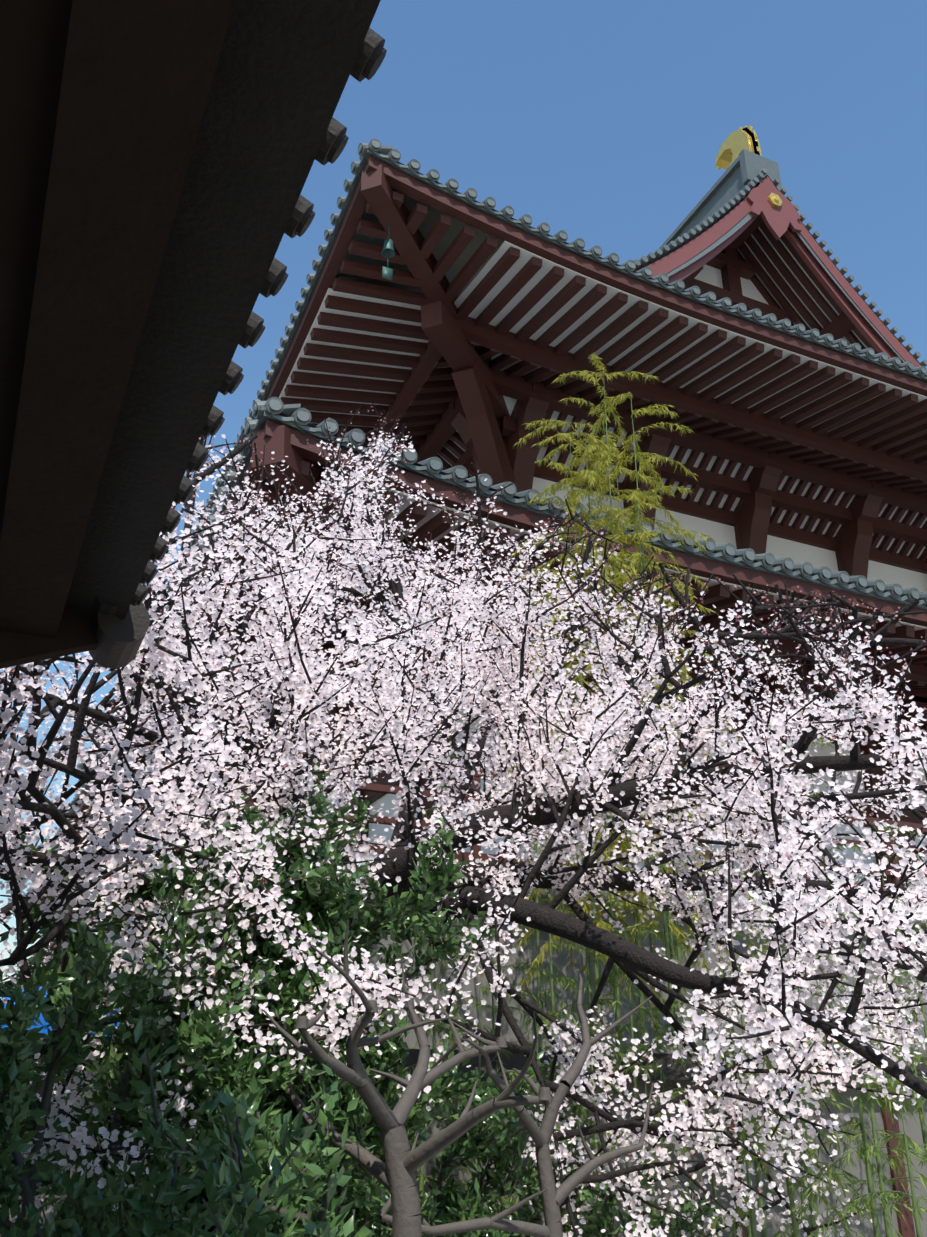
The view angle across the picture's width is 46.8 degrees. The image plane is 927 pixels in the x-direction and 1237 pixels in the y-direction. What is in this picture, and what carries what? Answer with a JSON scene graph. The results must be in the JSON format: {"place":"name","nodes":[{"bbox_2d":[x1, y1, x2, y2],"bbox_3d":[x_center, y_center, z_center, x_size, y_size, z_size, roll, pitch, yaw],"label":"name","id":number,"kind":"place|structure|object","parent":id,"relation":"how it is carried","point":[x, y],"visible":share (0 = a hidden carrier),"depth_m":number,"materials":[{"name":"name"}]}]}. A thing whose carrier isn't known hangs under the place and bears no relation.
{"place":"outdoors","nodes":[
{"label":"outdoors","id":0,"kind":"place"},
{"bbox_2d":[0,1076,926,1236],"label":"hedge","id":1,"kind":"object","parent":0,"point":[913,1131],"visible":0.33,"depth_m":9.85,"materials":[{"name":"green plant"}]},
{"bbox_2d":[0,0,926,982],"label":"sky","id":2,"kind":"structure","parent":0,"point":[604,123],"materials":[{"name":"blue"}]},
{"label":"ground","id":3,"kind":"structure","parent":0,"visible":0},
{"bbox_2d":[0,986,119,1036],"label":"tarp stall","id":4,"kind":"object","parent":3,"relation":"on","point":[42,1020],"depth_m":8.17},
{"bbox_2d":[0,0,234,668],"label":"building eave","id":5,"kind":"object","parent":3,"relation":"on","point":[102,105],"visible":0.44,"depth_m":2.47,"materials":[{"name":"brown wood"}]},
{"bbox_2d":[65,0,386,668],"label":"roof eave tiles","id":6,"kind":"object","parent":5,"relation":"attached to","point":[271,129],"visible":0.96,"depth_m":2.70,"materials":[{"name":"black tile"}]},
{"bbox_2d":[0,829,325,1236],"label":"evergreen shrub","id":7,"kind":"object","parent":3,"relation":"on","point":[72,1016],"visible":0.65,"depth_m":5.04,"materials":[{"name":"green plant"}]},
{"bbox_2d":[114,1016,374,1236],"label":"evergreen shrub","id":8,"kind":"object","parent":3,"relation":"on","point":[264,1208],"visible":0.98,"depth_m":3.96,"materials":[{"name":"green plant"}]},
{"bbox_2d":[0,761,507,1236],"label":"evergreen shrub","id":9,"kind":"object","parent":3,"relation":"on","point":[349,904],"visible":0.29,"depth_m":6.19,"materials":[{"name":"green plant"}]},
{"bbox_2d":[263,920,551,1236],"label":"bare tree","id":10,"kind":"object","parent":3,"relation":"on","point":[395,1175],"visible":0.96,"depth_m":4.82,"materials":[{"name":"brown plant"}]},
{"bbox_2d":[0,403,926,1236],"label":"cherry tree","id":11,"kind":"object","parent":3,"relation":"on","point":[530,799],"visible":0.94,"depth_m":6.87,"materials":[{"name":"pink plant"}]},
{"bbox_2d":[13,125,926,1057],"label":"temple","id":12,"kind":"structure","parent":3,"relation":"on","point":[451,327],"depth_m":23.70,"materials":[{"name":"brown wood"}]},
{"bbox_2d":[71,1079,914,1236],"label":"garden wall posts","id":13,"kind":"object","parent":3,"relation":"on","point":[906,1228],"depth_m":10.33,"materials":[{"name":"wood"}]},
{"bbox_2d":[30,1049,926,1081],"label":"garden wall tilecap","id":14,"kind":"object","parent":13,"relation":"on","point":[518,1061],"visible":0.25,"depth_m":9.54,"materials":[{"name":"tile"}]},
{"bbox_2d":[378,970,652,1236],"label":"bare tree","id":15,"kind":"object","parent":3,"relation":"on","point":[553,1198],"visible":0.88,"depth_m":5.68,"materials":[{"name":"brown plant"}]},
{"bbox_2d":[347,1050,718,1236],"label":"evergreen shrub","id":16,"kind":"object","parent":3,"relation":"on","point":[490,1143],"visible":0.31,"depth_m":6.98,"materials":[{"name":"green plant"}]},
{"bbox_2d":[490,352,770,1053],"bbox_3d":[1.946,1.548,12.577,3.448,10.648,2.858,11,-26,-22],"label":"tall bamboo","id":17,"kind":"object","parent":3,"relation":"on","point":[590,477],"visible":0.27,"depth_m":13.21,"materials":[{"name":"green plant"}]},
{"bbox_2d":[371,674,926,1236],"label":"bamboo grove","id":18,"kind":"object","parent":3,"relation":"on","point":[885,1198],"visible":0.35,"depth_m":8.37,"materials":[{"name":"green plant"}]}
]}

